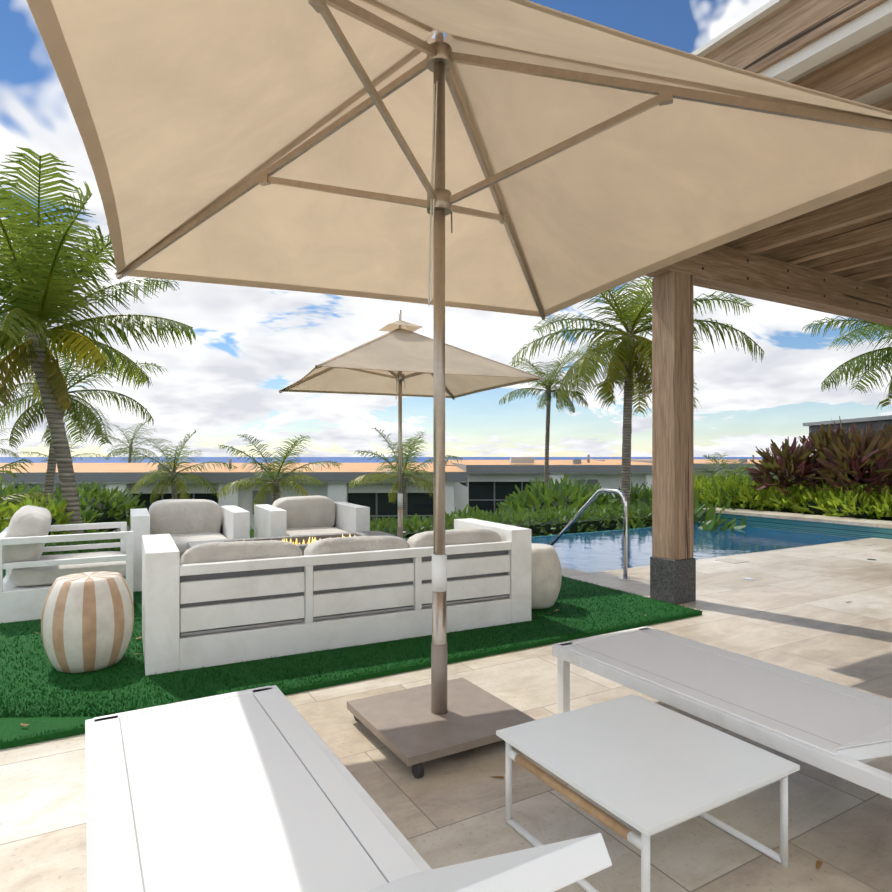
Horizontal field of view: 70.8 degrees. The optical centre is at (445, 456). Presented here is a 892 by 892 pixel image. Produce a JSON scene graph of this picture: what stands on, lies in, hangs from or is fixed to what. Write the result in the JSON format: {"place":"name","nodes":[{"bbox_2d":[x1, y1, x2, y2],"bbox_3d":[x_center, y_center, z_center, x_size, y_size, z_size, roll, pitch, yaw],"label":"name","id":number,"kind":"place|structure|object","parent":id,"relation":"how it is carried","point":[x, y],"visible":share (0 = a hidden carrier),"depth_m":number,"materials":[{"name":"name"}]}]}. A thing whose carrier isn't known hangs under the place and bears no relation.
{"place":"outdoors","nodes":[
{"label":"outdoors","id":0,"kind":"place"},
{"bbox_2d":[0,457,761,462],"bbox_3d":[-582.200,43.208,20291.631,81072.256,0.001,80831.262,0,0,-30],"label":"sea water","id":1,"kind":"structure","parent":0,"point":[211,459],"depth_m":8847.04,"materials":[{"name":"blue liquid"}]},
{"bbox_2d":[0,538,891,891],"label":"stone patio floor","id":2,"kind":"structure","parent":0,"point":[822,610],"depth_m":2.34,"materials":[{"name":"beige stone"}]},
{"bbox_2d":[85,685,611,891],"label":"sun lounger","id":3,"kind":"object","parent":2,"relation":"on","point":[260,789],"visible":1,"depth_m":1.54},
{"bbox_2d":[0,537,702,749],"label":"artificial turf","id":4,"kind":"structure","parent":2,"relation":"on","point":[43,697],"depth_m":3.52,"materials":[{"name":"green carpet"}]},
{"bbox_2d":[0,505,132,623],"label":"armchair","id":5,"kind":"object","parent":4,"relation":"on","point":[29,578],"visible":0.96,"depth_m":4.62,"materials":[{"name":"wood"}]},
{"bbox_2d":[41,571,133,672],"bbox_3d":[-2.029,0.929,3.565,0.460,0.500,0.460,0,0,40],"label":"striped garden stool","id":6,"kind":"object","parent":4,"relation":"on","point":[87,620],"visible":1,"depth_m":3.40,"materials":[{"name":"white ceramic"}]},
{"bbox_2d":[130,499,249,591],"bbox_3d":[-2.491,0.804,6.068,1.000,0.752,0.880,0,0,-27],"label":"armchair","id":7,"kind":"object","parent":4,"relation":"on","point":[182,522],"visible":0.48,"depth_m":6.11,"materials":[{"name":"grey"}]},
{"bbox_2d":[187,531,407,555],"bbox_3d":[-1.278,0.942,5.458,1.750,0.475,0.700,0,0,-27],"label":"fire table","id":8,"kind":"object","parent":4,"relation":"on","point":[302,542],"visible":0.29,"depth_m":5.68,"materials":[{"name":"stone"}]},
{"bbox_2d":[254,495,369,537],"bbox_3d":[-1.427,0.806,6.604,1.000,0.748,0.882,0,0,-27],"label":"armchair","id":9,"kind":"object","parent":4,"relation":"on","point":[300,515],"visible":0.46,"depth_m":6.65,"materials":[{"name":"grey fabric"}]},
{"bbox_2d":[142,518,530,675],"bbox_3d":[-0.699,0.840,4.325,2.500,0.680,0.880,0,0,-27],"label":"outdoor sofa","id":10,"kind":"object","parent":4,"relation":"on","point":[210,604],"visible":0.92,"depth_m":3.82,"materials":[{"name":"grey"}]},
{"bbox_2d":[279,310,544,536],"bbox_3d":[-0.531,-0.242,7.257,2.432,2.900,2.432,0,0,-23],"label":"umbrella","id":11,"kind":"object","parent":4,"relation":"on","point":[396,359],"visible":0.85,"depth_m":7.20,"materials":[{"name":"fabric"}]},
{"bbox_2d":[531,543,561,608],"bbox_3d":[0.696,0.945,4.985,0.440,0.470,0.440,0,0,-30],"label":"garden stool","id":12,"kind":"object","parent":4,"relation":"on","point":[546,575],"visible":0.58,"depth_m":4.80,"materials":[{"name":"white ceramic"}]},
{"bbox_2d":[21,601,851,868],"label":"fallen leaf litter","id":13,"kind":"object","parent":2,"relation":"on","point":[819,863],"visible":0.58,"depth_m":2.36,"materials":[{"name":"brown plant"}]},
{"bbox_2d":[26,0,891,777],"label":"umbrella","id":14,"kind":"object","parent":2,"relation":"on","point":[522,158],"visible":0.96,"depth_m":2.72,"materials":[{"name":"fabric"}]},
{"bbox_2d":[549,488,630,579],"bbox_3d":[1.396,0.825,6.786,0.100,0.997,1.551,0,0,-30],"label":"pool handrail","id":15,"kind":"object","parent":2,"relation":"on","point":[581,511],"visible":0.98,"depth_m":6.20,"materials":[{"name":"silver metal"}]},
{"bbox_2d":[496,694,799,891],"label":"side table","id":16,"kind":"object","parent":2,"relation":"on","point":[646,768],"visible":1,"depth_m":1.87,"materials":[{"name":"metal"}]},
{"bbox_2d":[650,271,695,603],"bbox_3d":[1.906,-0.152,5.272,0.260,2.720,0.260,0,0,-30],"label":"pergola post","id":17,"kind":"object","parent":2,"relation":"on","point":[672,570],"visible":1,"depth_m":5.18,"materials":[{"name":"brown wood"}]},
{"bbox_2d":[645,31,891,325],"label":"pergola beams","id":18,"kind":"structure","parent":17,"relation":"on","point":[835,258],"depth_m":5.57,"materials":[{"name":"brown wood"}]},
{"bbox_2d":[552,626,891,798],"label":"sun lounger","id":19,"kind":"object","parent":2,"relation":"on","point":[841,731],"visible":0.98,"depth_m":2.36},
{"bbox_2d":[715,542,875,579],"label":"deck drain covers","id":20,"kind":"object","parent":2,"relation":"on","point":[730,560],"visible":0.94,"depth_m":7.31,"materials":[{"name":"beige"}]},
{"bbox_2d":[0,0,891,456],"label":"sky","id":21,"kind":"structure","parent":0,"point":[251,344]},
{"bbox_2d":[531,524,859,572],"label":"pool water","id":22,"kind":"structure","parent":0,"point":[593,552],"depth_m":8.85,"materials":[{"name":"blue liquid"}]},
{"bbox_2d":[691,0,891,105],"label":"pergola roof","id":23,"kind":"structure","parent":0,"point":[790,41],"depth_m":3.15,"materials":[{"name":"brown wood"}]},
{"bbox_3d":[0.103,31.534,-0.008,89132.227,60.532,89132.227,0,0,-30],"label":"terrain ground","id":24,"kind":"structure","parent":0,"visible":0},
{"bbox_2d":[0,417,20,458],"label":"distant palm","id":25,"kind":"object","parent":24,"relation":"on","point":[8,451],"visible":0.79,"depth_m":38.30,"materials":[{"name":"green plant"}]},
{"bbox_2d":[0,458,48,510],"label":"palm fronds","id":26,"kind":"object","parent":24,"relation":"on","point":[20,495],"visible":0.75,"depth_m":13.02,"materials":[{"name":"green plant"}]},
{"bbox_2d":[0,493,79,534],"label":"shrub","id":27,"kind":"object","parent":24,"relation":"on","point":[58,515],"visible":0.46,"depth_m":8.76,"materials":[{"name":"green plant"}]},
{"bbox_2d":[15,432,106,462],"bbox_3d":[-24.378,1.908,39.443,4.267,7.160,4.361,0,0,36],"label":"distant palm","id":28,"kind":"object","parent":24,"relation":"on","point":[46,459],"visible":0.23,"depth_m":39.61,"materials":[{"name":"green plant"}]},
{"bbox_2d":[0,324,167,504],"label":"coconut palm","id":29,"kind":"object","parent":24,"relation":"on","point":[75,416],"visible":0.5,"depth_m":13.81,"materials":[{"name":"green plant"}]},
{"bbox_2d":[0,147,195,533],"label":"coconut palm","id":30,"kind":"object","parent":24,"relation":"on","point":[40,291],"visible":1,"depth_m":8.45,"materials":[{"name":"green plant"}]},
{"bbox_2d":[98,420,171,462],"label":"distant palm","id":31,"kind":"object","parent":24,"relation":"on","point":[131,447],"visible":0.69,"depth_m":43.48,"materials":[{"name":"green plant"}]},
{"bbox_2d":[42,525,253,554],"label":"lawn hedge","id":32,"kind":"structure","parent":24,"relation":"on","point":[93,542],"depth_m":7.66,"materials":[{"name":"green plant"}]},
{"bbox_2d":[110,431,236,502],"bbox_3d":[-8.947,1.482,21.231,3.590,4.851,3.297,0,0,1],"label":"palm tree","id":33,"kind":"object","parent":24,"relation":"on","point":[175,484],"visible":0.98,"depth_m":21.03,"materials":[{"name":"green plant"}]},
{"bbox_2d":[0,459,467,531],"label":"villa block","id":34,"kind":"structure","parent":24,"relation":"on","point":[335,481],"depth_m":23.57,"materials":[{"name":"paint"}]},
{"bbox_2d":[216,434,342,510],"bbox_3d":[-5.341,1.468,19.593,3.447,4.379,3.668,0,0,-30],"label":"palm","id":35,"kind":"object","parent":24,"relation":"on","point":[274,477],"visible":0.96,"depth_m":19.19,"materials":[{"name":"green plant"}]},
{"bbox_2d":[348,427,462,519],"bbox_3d":[-1.296,1.382,20.097,3.413,4.652,3.520,0,0,-30],"label":"palm","id":36,"kind":"object","parent":24,"relation":"on","point":[408,471],"visible":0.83,"depth_m":19.93,"materials":[{"name":"green plant"}]},
{"bbox_2d":[0,473,884,532],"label":"shrub","id":37,"kind":"object","parent":24,"relation":"on","point":[97,504],"depth_m":15.22,"materials":[{"name":"green plant"}]},
{"bbox_2d":[370,501,651,537],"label":"pool hedge","id":38,"kind":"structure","parent":24,"relation":"on","point":[590,518],"depth_m":10.74,"materials":[{"name":"green plant"}]},
{"bbox_2d":[445,502,619,516],"bbox_3d":[6.156,2.096,14.236,13.809,2.348,4.211,0,0,-13],"label":"bright shrub","id":39,"kind":"object","parent":24,"relation":"on","point":[470,508],"depth_m":12.41,"materials":[{"name":"green plant"}]},
{"bbox_2d":[499,349,587,486],"bbox_3d":[3.076,0.292,19.052,2.870,7.232,3.078,0,0,19],"label":"slender palm","id":40,"kind":"object","parent":24,"relation":"on","point":[548,382],"visible":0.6,"depth_m":19.07,"materials":[{"name":"green plant"}]},
{"bbox_2d":[445,455,651,513],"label":"villa block","id":41,"kind":"structure","parent":24,"relation":"on","point":[491,483],"depth_m":29.69,"materials":[{"name":"paint"}]},
{"bbox_2d":[512,276,764,506],"bbox_3d":[4.842,-1.106,16.226,6.060,9.229,5.637,0,0,-6],"label":"palm","id":42,"kind":"object","parent":24,"relation":"on","point":[629,348],"visible":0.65,"depth_m":16.18,"materials":[{"name":"green plant"}]},
{"bbox_2d":[581,455,786,478],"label":"villa block","id":43,"kind":"structure","parent":24,"relation":"on","point":[699,462],"depth_m":36.05,"materials":[{"name":"concrete"}]},
{"bbox_2d":[531,513,891,538],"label":"pool mosaic walls","id":44,"kind":"structure","parent":24,"relation":"on","point":[850,531],"depth_m":10.14,"materials":[{"name":"blue tile"}]},
{"bbox_2d":[703,507,891,528],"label":"pool edge","id":45,"kind":"object","parent":44,"relation":"on","point":[832,519],"depth_m":10.26,"materials":[{"name":"beige stone"}]},
{"bbox_2d":[694,452,755,477],"bbox_3d":[7.510,1.844,18.372,3.555,3.929,3.659,0,0,-30],"label":"palm","id":46,"kind":"object","parent":24,"relation":"on","point":[721,470],"visible":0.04,"depth_m":18.51,"materials":[{"name":"green plant"}]},
{"bbox_2d":[704,455,762,478],"bbox_3d":[10.086,1.962,20.250,3.487,4.092,3.195,0,0,21],"label":"palm","id":47,"kind":"object","parent":24,"relation":"on","point":[730,471],"visible":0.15,"depth_m":20.92,"materials":[{"name":"green plant"}]},
{"bbox_2d":[651,473,891,520],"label":"hedge","id":48,"kind":"object","parent":24,"relation":"on","point":[858,503],"visible":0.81,"depth_m":11.07,"materials":[{"name":"green plant"}]},
{"bbox_2d":[746,416,891,495],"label":"red ti plant","id":49,"kind":"object","parent":24,"relation":"on","point":[840,457],"visible":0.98,"depth_m":11.03,"materials":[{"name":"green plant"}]},
{"bbox_2d":[802,316,891,409],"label":"palm","id":50,"kind":"object","parent":24,"relation":"on","point":[851,363],"visible":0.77,"depth_m":17.93,"materials":[{"name":"green plant"}]},
{"bbox_2d":[803,415,891,438],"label":"dark building","id":51,"kind":"structure","parent":24,"relation":"on","point":[876,421],"depth_m":20.70,"materials":[{"name":"grey"}]}
]}

